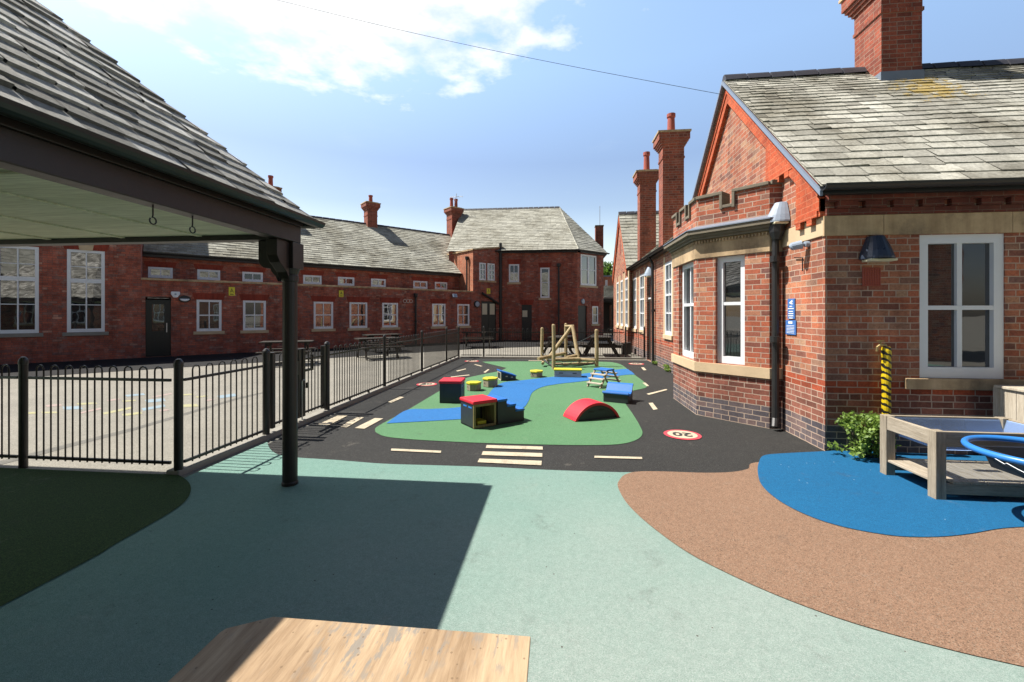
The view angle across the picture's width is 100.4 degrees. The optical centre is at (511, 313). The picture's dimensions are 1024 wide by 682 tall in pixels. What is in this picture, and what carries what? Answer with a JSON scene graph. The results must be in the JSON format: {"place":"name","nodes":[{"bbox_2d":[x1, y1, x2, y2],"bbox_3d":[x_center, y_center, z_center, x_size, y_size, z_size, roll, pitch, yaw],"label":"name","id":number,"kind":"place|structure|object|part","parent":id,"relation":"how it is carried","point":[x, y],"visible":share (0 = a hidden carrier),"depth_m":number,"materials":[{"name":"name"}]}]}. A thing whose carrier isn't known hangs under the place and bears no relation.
{"place":"outdoors","nodes":[
{"label":"outdoors","id":0,"kind":"place"},
{"bbox_2d":[0,468,190,605],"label":"artificial turf","id":1,"kind":"structure","parent":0,"point":[54,523],"depth_m":3.39,"materials":[{"name":"green plastic"}]},
{"bbox_2d":[184,379,411,477],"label":"ground","id":2,"kind":"structure","parent":0,"point":[299,428],"depth_m":6.53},
{"bbox_2d":[0,244,147,364],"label":"school hall","id":3,"kind":"structure","parent":2,"relation":"on","point":[70,303],"depth_m":14.46,"materials":[{"name":"brick"}]},
{"bbox_2d":[0,246,42,337],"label":"window","id":4,"kind":"structure","parent":3,"relation":"in","point":[19,265],"depth_m":13.76,"materials":[{"name":"glass"}]},
{"bbox_2d":[62,245,108,335],"bbox_3d":[-14.647,-0.895,14.675,0.829,3.300,0.829,0,0,6],"label":"window","id":5,"kind":"structure","parent":3,"relation":"in","point":[85,266],"depth_m":14.71,"materials":[{"name":"white plastic"}]},
{"bbox_2d":[141,175,498,357],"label":"classroom range","id":6,"kind":"structure","parent":2,"relation":"on","point":[373,270],"depth_m":20.17,"materials":[{"name":"brick"}]},
{"bbox_3d":[-13.211,0.493,15.941,0.726,2.173,0.110,0,0,-39],"label":"door","id":7,"kind":"part","parent":6,"relation":"part of","materials":[{"name":"black wood"}]},
{"bbox_2d":[148,267,172,277],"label":"window","id":8,"kind":"structure","parent":6,"relation":"in","point":[153,272],"depth_m":17.10,"materials":[{"name":"white plastic"}]},
{"bbox_2d":[171,291,179,297],"bbox_3d":[-12.760,-0.724,16.178,0.280,0.230,0.090,0,0,-39],"label":"alarm box","id":9,"kind":"object","parent":6,"relation":"attached to","point":[175,294],"visible":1,"depth_m":16.15,"materials":[{"name":"white plastic"}]},
{"bbox_2d":[179,296,190,301],"bbox_3d":[-12.538,-0.564,16.345,0.380,0.260,0.110,0,0,-39],"label":"bulkhead light","id":10,"kind":"object","parent":6,"relation":"attached to","point":[184,298],"visible":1,"depth_m":16.34,"materials":[{"name":"white plastic"}]},
{"bbox_2d":[197,269,219,279],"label":"window","id":11,"kind":"structure","parent":6,"relation":"in","point":[202,274],"depth_m":18.09,"materials":[{"name":"white plastic"}]},
{"bbox_2d":[193,300,224,334],"bbox_3d":[-11.957,0.132,16.855,0.739,1.362,0.739,0,0,6],"label":"window","id":12,"kind":"structure","parent":6,"relation":"in","point":[209,312],"depth_m":16.89,"materials":[{"name":"white plastic"}]},
{"bbox_2d":[229,287,234,295],"bbox_3d":[-11.385,-0.909,17.337,0.210,0.347,0.018,0,0,-39],"label":"warning sign","id":13,"kind":"object","parent":6,"relation":"attached to","point":[231,291],"visible":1,"depth_m":17.34,"materials":[{"name":"yellow plastic"}]},
{"bbox_2d":[242,272,262,281],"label":"window","id":14,"kind":"structure","parent":6,"relation":"in","point":[246,276],"depth_m":19.11,"materials":[{"name":"white plastic"}]},
{"bbox_2d":[240,300,268,333],"bbox_3d":[-10.752,0.132,17.832,0.754,1.362,0.754,0,0,6],"label":"window","id":15,"kind":"structure","parent":6,"relation":"in","point":[254,312],"depth_m":17.86,"materials":[{"name":"white plastic"}]},
{"bbox_2d":[303,275,321,284],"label":"window","id":16,"kind":"structure","parent":6,"relation":"in","point":[307,279],"depth_m":20.69,"materials":[{"name":"white plastic"}]},
{"bbox_2d":[311,302,335,331],"bbox_3d":[-8.630,0.132,19.555,0.768,1.362,0.768,0,0,6],"label":"window","id":17,"kind":"structure","parent":6,"relation":"in","point":[323,311],"depth_m":19.59,"materials":[{"name":"white plastic"}]},
{"bbox_2d":[338,277,353,285],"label":"window","id":18,"kind":"structure","parent":6,"relation":"in","point":[347,281],"depth_m":21.70,"materials":[{"name":"white plastic"}]},
{"bbox_2d":[347,302,369,330],"bbox_3d":[-7.388,0.132,20.563,0.773,1.362,0.773,0,0,6],"label":"window","id":19,"kind":"structure","parent":6,"relation":"in","point":[358,310],"depth_m":20.60,"materials":[{"name":"white plastic"}]},
{"bbox_2d":[371,278,385,286],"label":"window","id":20,"kind":"structure","parent":6,"relation":"in","point":[374,282],"depth_m":22.76,"materials":[{"name":"white plastic"}]},
{"bbox_2d":[380,303,399,329],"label":"window","id":21,"kind":"structure","parent":6,"relation":"in","point":[389,311],"depth_m":21.62,"materials":[{"name":"white plastic"}]},
{"bbox_2d":[413,281,426,288],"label":"window","id":22,"kind":"structure","parent":6,"relation":"in","point":[416,284],"depth_m":24.30,"materials":[{"name":"white plastic"}]},
{"bbox_2d":[431,304,446,328],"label":"window","id":23,"kind":"structure","parent":6,"relation":"in","point":[438,310],"depth_m":23.35,"materials":[{"name":"white plastic"}]},
{"bbox_2d":[435,282,446,289],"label":"window","id":24,"kind":"structure","parent":6,"relation":"in","point":[438,285],"depth_m":25.15,"materials":[{"name":"white plastic"}]},
{"bbox_2d":[456,304,470,327],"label":"window","id":25,"kind":"structure","parent":6,"relation":"in","point":[462,309],"depth_m":24.36,"materials":[{"name":"white plastic"}]},
{"bbox_2d":[474,301,479,307],"bbox_3d":[-2.035,-0.558,24.863,0.400,0.400,0.120,0,0,-39],"label":"bulkhead light","id":26,"kind":"object","parent":6,"relation":"attached to","point":[476,304],"visible":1,"depth_m":24.81,"materials":[{"name":"grey plastic"}]},
{"bbox_3d":[-1.424,0.425,25.526,1.098,2.310,0.060,0,0,-39],"label":"door","id":27,"kind":"part","parent":6,"relation":"part of","materials":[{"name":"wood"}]},
{"bbox_2d":[447,193,609,340],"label":"two storey house","id":28,"kind":"structure","parent":2,"relation":"on","point":[535,268],"depth_m":25.99,"materials":[{"name":"brick"}]},
{"bbox_2d":[479,263,485,279],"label":"window","id":29,"kind":"structure","parent":28,"relation":"in","point":[482,266],"depth_m":25.19,"materials":[{"name":"white plastic"}]},
{"bbox_2d":[487,263,494,280],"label":"window","id":30,"kind":"structure","parent":28,"relation":"in","point":[490,267],"depth_m":25.58,"materials":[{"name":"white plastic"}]},
{"bbox_2d":[507,264,520,283],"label":"window","id":31,"kind":"structure","parent":28,"relation":"in","point":[513,268],"depth_m":26.02,"materials":[{"name":"white glass"}]},
{"bbox_2d":[522,305,531,339],"bbox_3d":[0.899,0.520,25.994,0.615,2.120,0.065,0,0,6],"label":"door","id":32,"kind":"structure","parent":28,"relation":"in","point":[526,309],"depth_m":25.97,"materials":[{"name":"wood"}]},
{"bbox_2d":[539,268,550,299],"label":"window","id":33,"kind":"structure","parent":28,"relation":"in","point":[544,272],"depth_m":25.83,"materials":[{"name":"white plastic"}]},
{"bbox_2d":[578,305,585,339],"bbox_3d":[4.229,0.541,25.959,0.805,2.077,0.040,0,0,-39],"label":"door","id":34,"kind":"structure","parent":28,"relation":"in","point":[581,309],"depth_m":25.93,"materials":[{"name":"grey wood"}]},
{"bbox_2d":[580,254,597,287],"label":"window","id":35,"kind":"structure","parent":28,"relation":"in","point":[588,262],"depth_m":26.24,"materials":[{"name":"white plastic"}]},
{"bbox_2d":[591,306,599,325],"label":"window","id":36,"kind":"structure","parent":28,"relation":"in","point":[594,308],"depth_m":26.65,"materials":[{"name":"white plastic"}]},
{"bbox_2d":[604,261,612,274],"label":"broadleaf tree","id":37,"kind":"object","parent":2,"relation":"on","point":[608,267],"visible":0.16,"depth_m":53.83,"materials":[{"name":"green plant"}]},
{"bbox_2d":[604,275,613,297],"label":"flats building","id":38,"kind":"structure","parent":2,"relation":"on","point":[608,289],"depth_m":38.14,"materials":[{"name":"brick"}]},
{"bbox_2d":[612,211,658,352],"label":"gabled hall","id":39,"kind":"structure","parent":2,"relation":"on","point":[625,253],"depth_m":18.95,"materials":[{"name":"brick"}]},
{"bbox_2d":[616,276,619,327],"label":"window","id":40,"kind":"structure","parent":39,"relation":"in","point":[617,283],"depth_m":20.35,"materials":[{"name":"white plastic"}]},
{"bbox_2d":[619,273,623,328],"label":"window","id":41,"kind":"structure","parent":39,"relation":"in","point":[621,281],"depth_m":19.09,"materials":[{"name":"white plastic"}]},
{"bbox_2d":[624,270,629,329],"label":"window","id":42,"kind":"structure","parent":39,"relation":"in","point":[625,279],"depth_m":18.09,"materials":[{"name":"white plastic"}]},
{"bbox_2d":[623,112,691,372],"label":"school wing","id":43,"kind":"structure","parent":2,"relation":"on","point":[652,304],"depth_m":13.23,"materials":[{"name":"red brick"}]},
{"bbox_2d":[632,272,636,331],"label":"window","id":44,"kind":"structure","parent":43,"relation":"in","point":[634,280],"depth_m":17.41,"materials":[{"name":"white plastic"}]},
{"bbox_2d":[639,267,644,333],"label":"window","id":45,"kind":"structure","parent":43,"relation":"in","point":[641,277],"depth_m":15.71,"materials":[{"name":"white plastic"}]},
{"bbox_2d":[644,267,650,276],"bbox_3d":[4.483,-1.376,14.116,0.240,0.330,0.320,0,0,6],"label":"wall lamp","id":46,"kind":"object","parent":43,"relation":"attached to","point":[647,272],"visible":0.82,"depth_m":14.02,"materials":[{"name":"white plastic"}]},
{"bbox_2d":[648,277,650,359],"bbox_3d":[4.743,0.100,14.517,0.070,3.000,0.647,0,0,6],"label":"drainpipe","id":47,"kind":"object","parent":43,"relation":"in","point":[649,298],"depth_m":14.65,"materials":[{"name":"black"}]},
{"bbox_2d":[663,257,672,339],"bbox_3d":[4.407,-0.465,11.968,0.130,2.370,1.052,0,0,6],"label":"window","id":48,"kind":"structure","parent":43,"relation":"in","point":[667,267],"depth_m":12.15,"materials":[{"name":"white plastic"}]},
{"bbox_2d":[663,364,670,371],"bbox_3d":[4.377,1.523,11.911,0.311,0.243,0.503,0,0,6],"label":"weed clump","id":49,"kind":"object","parent":2,"relation":"on","point":[666,368],"visible":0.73,"depth_m":11.83,"materials":[{"name":"green plant"}]},
{"bbox_2d":[663,0,1023,454],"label":"school building","id":50,"kind":"structure","parent":2,"relation":"on","point":[904,150],"depth_m":5.47,"materials":[{"name":"brick"}]},
{"bbox_2d":[278,0,723,94],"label":"overhead cable","id":51,"kind":"object","parent":50,"relation":"attached to","point":[517,55],"visible":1,"depth_m":8.71,"materials":[{"name":"black rubber"}]},
{"bbox_2d":[683,262,693,358],"bbox_3d":[3.104,-0.057,7.346,0.085,1.626,0.836,0,0,6],"label":"window","id":52,"kind":"structure","parent":50,"relation":"in","point":[688,269],"depth_m":7.53,"materials":[{"name":"white plastic"}]},
{"bbox_2d":[717,255,744,364],"bbox_3d":[3.356,-0.057,6.470,0.257,1.626,0.428,0,0,-16],"label":"window","id":53,"kind":"structure","parent":50,"relation":"in","point":[730,269],"depth_m":6.49,"materials":[{"name":"white plastic"}]},
{"bbox_2d":[768,201,789,223],"bbox_3d":[3.627,-1.375,5.885,0.240,0.310,0.300,0,0,6],"label":"wall lamp","id":54,"kind":"object","parent":50,"relation":"attached to","point":[779,212],"visible":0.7,"depth_m":5.78,"materials":[{"name":"white plastic"}]},
{"bbox_2d":[786,320,796,334],"bbox_3d":[3.730,0.184,5.705,0.017,0.193,0.246,0,0,6],"label":"wall sign","id":55,"kind":"object","parent":50,"relation":"attached to","point":[791,327],"visible":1,"depth_m":5.68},
{"bbox_2d":[788,298,795,318],"bbox_3d":[3.729,-0.066,5.694,0.017,0.269,0.169,0,0,6],"label":"wall sign","id":56,"kind":"object","parent":50,"relation":"attached to","point":[791,308],"visible":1,"depth_m":5.66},
{"bbox_2d":[789,240,810,249],"bbox_3d":[3.606,-0.860,5.356,0.227,0.120,0.110,0,0,25],"label":"sensor light","id":57,"kind":"object","parent":50,"relation":"attached to","point":[796,245],"visible":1,"depth_m":5.33,"materials":[{"name":"white plastic"}]},
{"bbox_2d":[859,235,897,261],"bbox_3d":[4.180,-0.745,4.831,0.340,0.300,0.200,0,0,6],"label":"wall lamp","id":58,"kind":"object","parent":50,"relation":"attached to","point":[876,248],"visible":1,"depth_m":4.81,"materials":[{"name":"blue metal"}]},
{"bbox_2d":[904,234,1023,390],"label":"window","id":59,"kind":"structure","parent":50,"relation":"in","point":[962,275],"depth_m":4.89,"materials":[{"name":"white plastic"}]},
{"bbox_2d":[0,340,608,375],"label":"dark tarmac path","id":60,"kind":"structure","parent":0,"point":[163,362],"depth_m":14.71,"materials":[{"name":"black asphalt"}]},
{"bbox_2d":[362,333,402,352],"bbox_3d":[-5.539,1.250,18.271,1.500,0.740,1.570,0,0,-39],"label":"picnic table","id":61,"kind":"object","parent":60,"relation":"on","point":[392,335],"visible":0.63,"depth_m":18.05,"materials":[{"name":"wood"}]},
{"bbox_2d":[461,332,493,348],"bbox_3d":[-1.639,1.250,20.480,1.500,0.740,1.570,0,0,-4],"label":"picnic table","id":62,"kind":"object","parent":60,"relation":"on","point":[467,339],"visible":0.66,"depth_m":20.02,"materials":[{"name":"black wood"}]},
{"bbox_2d":[0,334,639,477],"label":"tarmac yard","id":63,"kind":"structure","parent":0,"point":[168,426],"depth_m":7.21,"materials":[{"name":"grey asphalt"}]},
{"bbox_2d":[0,356,171,468],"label":"metal fence","id":64,"kind":"object","parent":63,"relation":"on","point":[22,456],"visible":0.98,"depth_m":4.41,"materials":[{"name":"black metal"}]},
{"bbox_2d":[255,340,315,360],"bbox_3d":[-7.219,1.250,13.721,1.500,0.740,1.570,0,0,-19],"label":"picnic table","id":65,"kind":"object","parent":63,"relation":"on","point":[305,342],"visible":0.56,"depth_m":13.57,"materials":[{"name":"wood"}]},
{"bbox_2d":[173,326,459,470],"bbox_3d":[-2.636,1.044,9.883,0.095,1.192,11.404,0,0,7],"label":"metal fence","id":66,"kind":"object","parent":63,"relation":"on","point":[179,379],"visible":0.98,"depth_m":5.48,"materials":[{"name":"black metal"}]},
{"bbox_2d":[270,349,303,428],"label":"metal gate","id":67,"kind":"structure","parent":66,"relation":"attached to","point":[272,393],"depth_m":5.68,"materials":[{"name":"black metal"}]},
{"bbox_2d":[300,345,325,416],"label":"metal gate","id":68,"kind":"structure","parent":66,"relation":"attached to","point":[312,357],"depth_m":6.59,"materials":[{"name":"black metal"}]},
{"bbox_2d":[352,337,402,360],"bbox_3d":[-4.913,1.250,15.592,1.500,0.740,1.570,0,0,-34],"label":"picnic table","id":69,"kind":"object","parent":63,"relation":"on","point":[365,339],"visible":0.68,"depth_m":15.41,"materials":[{"name":"wood"}]},
{"bbox_2d":[461,326,644,357],"bbox_3d":[1.443,1.044,15.324,6.576,1.192,0.069,0,0,3],"label":"metal fence","id":70,"kind":"object","parent":63,"relation":"on","point":[559,332],"visible":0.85,"depth_m":15.34,"materials":[{"name":"black metal"}]},
{"bbox_2d":[536,335,581,354],"bbox_3d":[1.932,1.250,16.639,1.570,0.740,1.500,0,0,21],"label":"picnic table","id":71,"kind":"object","parent":63,"relation":"on","point":[549,343],"visible":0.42,"depth_m":16.26,"materials":[{"name":"black wood"}]},
{"bbox_2d":[580,335,623,356],"bbox_3d":[3.460,1.250,16.631,1.570,0.740,1.500,0,0,8],"label":"picnic table","id":72,"kind":"object","parent":63,"relation":"on","point":[587,346],"visible":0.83,"depth_m":16.14,"materials":[{"name":"brown wood"}]},
{"bbox_2d":[604,298,613,333],"bbox_3d":[7.922,0.240,32.656,3.000,2.720,3.000,0,0,6],"label":"entrance canopy","id":73,"kind":"object","parent":63,"relation":"on","point":[609,314],"visible":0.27,"depth_m":33.92,"materials":[{"name":"black"}]},
{"bbox_2d":[609,305,613,333],"bbox_3d":[8.250,0.450,33.873,1.000,2.300,0.090,0,0,6],"label":"door","id":74,"kind":"structure","parent":73,"relation":"in","point":[610,306],"depth_m":33.87,"materials":[{"name":"black"}]},
{"bbox_2d":[621,342,630,354],"bbox_3d":[4.567,1.380,17.094,0.380,0.480,0.380,0,0,6],"label":"litter bin","id":75,"kind":"object","parent":63,"relation":"on","point":[628,348],"visible":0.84,"depth_m":16.92,"materials":[{"name":"black plastic"}]},
{"bbox_2d":[0,442,1023,681],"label":"mint rubber surface","id":76,"kind":"object","parent":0,"point":[584,576],"visible":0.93,"depth_m":2.49,"materials":[{"name":"green rubber"}]},
{"bbox_2d":[0,0,325,486],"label":"timber shelter","id":77,"kind":"object","parent":76,"relation":"on","point":[98,146],"visible":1,"depth_m":2.82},
{"bbox_2d":[168,617,530,681],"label":"wooden table","id":78,"kind":"object","parent":76,"relation":"on","point":[276,649],"visible":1,"depth_m":1.34,"materials":[{"name":"brown wood"}]},
{"bbox_2d":[37,0,1023,265],"label":"sky","id":79,"kind":"structure","parent":0,"point":[340,111],"materials":[{"name":"blue"}]},
{"bbox_2d":[268,358,822,472],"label":"road","id":80,"kind":"structure","parent":0,"point":[676,436],"depth_m":5.30,"materials":[{"name":"black asphalt"}]},
{"bbox_2d":[166,356,645,475],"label":"kerb","id":81,"kind":"structure","parent":80,"relation":"on","point":[201,462],"depth_m":6.37,"materials":[{"name":"concrete"}]},
{"bbox_2d":[375,361,646,444],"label":"play island","id":82,"kind":"structure","parent":80,"relation":"on","point":[547,399],"depth_m":6.64,"materials":[{"name":"green rubber"}]},
{"bbox_2d":[439,377,464,402],"bbox_3d":[-1.095,1.400,7.835,0.420,0.400,0.420,0,0,3],"label":"play box","id":83,"kind":"object","parent":82,"relation":"on","point":[452,389],"visible":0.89,"depth_m":7.64,"materials":[{"name":"grey plastic"}]},
{"bbox_2d":[466,381,481,390],"bbox_3d":[-0.802,1.515,8.969,0.324,0.170,0.286,0,0,-2],"label":"play stool","id":84,"kind":"object","parent":82,"relation":"on","point":[473,385],"visible":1,"depth_m":8.85,"materials":[{"name":"yellow plastic"}]},
{"bbox_2d":[460,394,496,428],"bbox_3d":[-0.488,1.410,6.191,0.400,0.380,0.420,0,0,-34],"label":"play box","id":85,"kind":"object","parent":82,"relation":"on","point":[474,407],"visible":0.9,"depth_m":6.13,"materials":[{"name":"red rubber"}]},
{"bbox_2d":[476,418,485,424],"bbox_3d":[-0.475,1.552,6.146,0.150,0.054,0.170,0,0,-34],"label":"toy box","id":86,"kind":"object","parent":85,"relation":"in","point":[479,421],"visible":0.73,"depth_m":6.09,"materials":[{"name":"yellow plastic"}]},
{"bbox_2d":[483,376,497,386],"bbox_3d":[-0.478,1.505,9.432,0.354,0.190,0.312,0,0,-16],"label":"play stool","id":87,"kind":"object","parent":82,"relation":"on","point":[491,381],"visible":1,"depth_m":9.31,"materials":[{"name":"yellow rubber"}]},
{"bbox_2d":[487,395,524,424],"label":"play steps","id":88,"kind":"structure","parent":82,"relation":"on","point":[507,411],"depth_m":6.25,"materials":[{"name":"blue rubber"}]},
{"bbox_2d":[497,369,516,380],"bbox_3d":[-0.134,1.479,10.394,0.405,0.243,0.370,0,0,-16],"label":"play wedge","id":89,"kind":"object","parent":82,"relation":"on","point":[502,375],"visible":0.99,"depth_m":10.24,"materials":[{"name":"blue plastic"}]},
{"bbox_2d":[530,369,542,376],"bbox_3d":[0.624,1.522,10.882,0.364,0.155,0.320,0,0,-29],"label":"play stool","id":90,"kind":"object","parent":82,"relation":"on","point":[536,373],"visible":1,"depth_m":10.76,"materials":[{"name":"yellow rubber"}]},
{"bbox_2d":[537,323,598,368],"bbox_3d":[1.515,0.965,13.651,1.754,1.334,2.418,0,0,-17],"label":"climbing frame","id":91,"kind":"object","parent":82,"relation":"on","point":[576,359],"visible":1,"depth_m":12.96,"materials":[{"name":"wood"}]},
{"bbox_2d":[554,368,581,376],"bbox_3d":[1.425,1.501,10.892,0.710,0.198,0.310,0,0,8],"label":"play bench","id":92,"kind":"object","parent":82,"relation":"on","point":[567,372],"visible":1,"depth_m":10.76,"materials":[{"name":"yellow rubber"}]},
{"bbox_2d":[563,398,618,421],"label":"play arch","id":93,"kind":"structure","parent":82,"relation":"on","point":[584,409],"depth_m":6.51,"materials":[{"name":"red plastic"}]},
{"bbox_2d":[586,367,620,387],"bbox_3d":[2.060,1.414,9.558,0.818,0.372,0.380,0,0,-44],"label":"step stile","id":94,"kind":"object","parent":82,"relation":"on","point":[603,371],"visible":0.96,"depth_m":9.46,"materials":[{"name":"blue wood"}]},
{"bbox_2d":[602,382,632,403],"bbox_3d":[1.950,1.449,7.853,0.470,0.302,0.415,0,0,28],"label":"curved block","id":95,"kind":"object","parent":82,"relation":"on","point":[617,392],"depth_m":7.78,"materials":[{"name":"blue rubber"}]},
{"bbox_2d":[618,462,1023,665],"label":"brown rubber surface","id":96,"kind":"object","parent":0,"point":[963,593],"visible":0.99,"depth_m":2.76,"materials":[{"name":"brown rubber"}]},
{"bbox_2d":[758,451,1023,536],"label":"blue rubber surface","id":97,"kind":"object","parent":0,"point":[843,489],"visible":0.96,"depth_m":3.68,"materials":[{"name":"blue rubber"}]},
{"bbox_2d":[827,409,901,459],"bbox_3d":[3.895,1.349,4.739,0.671,0.584,0.506,0,0,6],"label":"leafy shrub","id":98,"kind":"object","parent":97,"relation":"on","point":[861,437],"visible":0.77,"depth_m":4.68,"materials":[{"name":"green plant"}]},
{"bbox_2d":[875,340,891,414],"bbox_3d":[4.235,0.950,4.856,0.175,1.293,0.094,0,0,-20],"label":"standpipe","id":99,"kind":"object","parent":97,"relation":"on","point":[886,365],"visible":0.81,"depth_m":4.84,"materials":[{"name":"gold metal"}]},
{"bbox_2d":[880,414,1023,499],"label":"water table","id":100,"kind":"object","parent":97,"relation":"on","point":[937,469],"visible":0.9,"depth_m":3.78,"materials":[{"name":"beige wood"}]},
{"bbox_2d":[899,417,1023,450],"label":"water tray","id":101,"kind":"object","parent":100,"relation":"in","point":[982,425],"visible":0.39,"depth_m":4.13,"materials":[{"name":"blue plastic"}]},
{"bbox_2d":[993,385,1023,421],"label":"storage chest","id":102,"kind":"object","parent":97,"relation":"on","point":[1008,401],"visible":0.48,"depth_m":4.48,"materials":[{"name":"beige wood"}]},
{"bbox_3d":[4.262,1.408,2.940,0.750,0.384,0.550,0,0,6],"label":"plastic crate","id":103,"kind":"object","parent":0,"visible":0},
{"bbox_2d":[975,445,1023,477],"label":"plastic tub","id":104,"kind":"object","parent":103,"relation":"on","point":[1011,468],"visible":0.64,"depth_m":3.35,"materials":[{"name":"black plastic"}]},
{"bbox_2d":[961,435,1023,464],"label":"plastic hoop","id":105,"kind":"object","parent":104,"relation":"on","point":[966,441],"visible":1,"depth_m":3.37,"materials":[{"name":"blue plastic"}]}
]}

